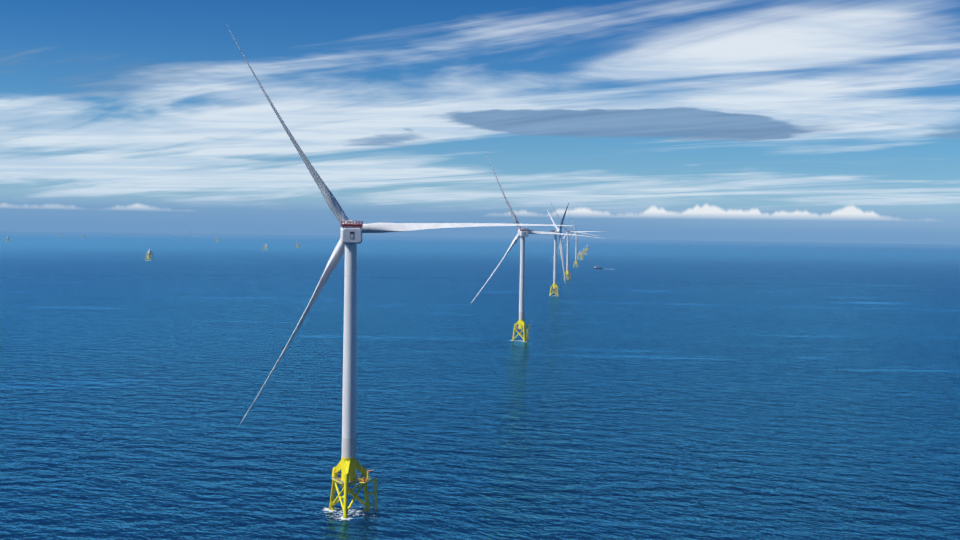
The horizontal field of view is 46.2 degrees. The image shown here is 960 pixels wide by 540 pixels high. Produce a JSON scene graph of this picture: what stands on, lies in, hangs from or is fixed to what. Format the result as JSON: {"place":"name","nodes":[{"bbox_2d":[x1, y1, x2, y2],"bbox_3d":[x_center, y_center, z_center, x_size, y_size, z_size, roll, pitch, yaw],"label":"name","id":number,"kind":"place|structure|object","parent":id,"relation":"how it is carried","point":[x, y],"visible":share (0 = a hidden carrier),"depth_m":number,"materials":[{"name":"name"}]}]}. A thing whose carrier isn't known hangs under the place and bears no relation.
{"place":"outdoors","nodes":[
{"label":"outdoors","id":0,"kind":"place"},
{"bbox_2d":[0,231,959,539],"bbox_3d":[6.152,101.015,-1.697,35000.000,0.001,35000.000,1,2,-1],"label":"sea water","id":1,"kind":"structure","parent":0,"point":[706,391],"depth_m":715.17,"materials":[{"name":"blue liquid"}]},
{"bbox_2d":[146,249,153,259],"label":"jacket","id":2,"kind":"object","parent":1,"relation":"on","point":[149,252],"visible":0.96,"depth_m":3341.12,"materials":[{"name":"metal"}]},
{"bbox_2d":[226,24,570,520],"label":"turbine","id":3,"kind":"object","parent":1,"relation":"on","point":[349,465],"visible":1,"depth_m":397.39,"materials":[{"name":"metal"}]},
{"bbox_2d":[470,152,604,341],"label":"turbine","id":4,"kind":"object","parent":1,"relation":"on","point":[523,233],"visible":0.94,"depth_m":1034.98,"materials":[{"name":"metal"}]},
{"bbox_2d":[547,203,568,295],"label":"turbine","id":5,"kind":"object","parent":1,"relation":"on","point":[554,288],"visible":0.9,"depth_m":1768.38,"materials":[{"name":"metal"}]},
{"bbox_2d":[552,209,596,279],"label":"turbine","id":6,"kind":"object","parent":1,"relation":"on","point":[567,273],"visible":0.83,"depth_m":2387.32,"materials":[{"name":"metal"}]},
{"bbox_2d":[577,251,583,259],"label":"jacket","id":7,"kind":"object","parent":1,"relation":"on","point":[582,255],"visible":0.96,"depth_m":4176.29,"materials":[{"name":"metal"}]},
{"bbox_2d":[565,214,597,267],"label":"turbine","id":8,"kind":"object","parent":1,"relation":"on","point":[575,262],"visible":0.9,"depth_m":3208.14,"materials":[{"name":"metal"}]},
{"bbox_2d":[0,0,959,244],"label":"sky","id":9,"kind":"structure","parent":0,"point":[826,121],"materials":[{"name":"blue"}]}
]}

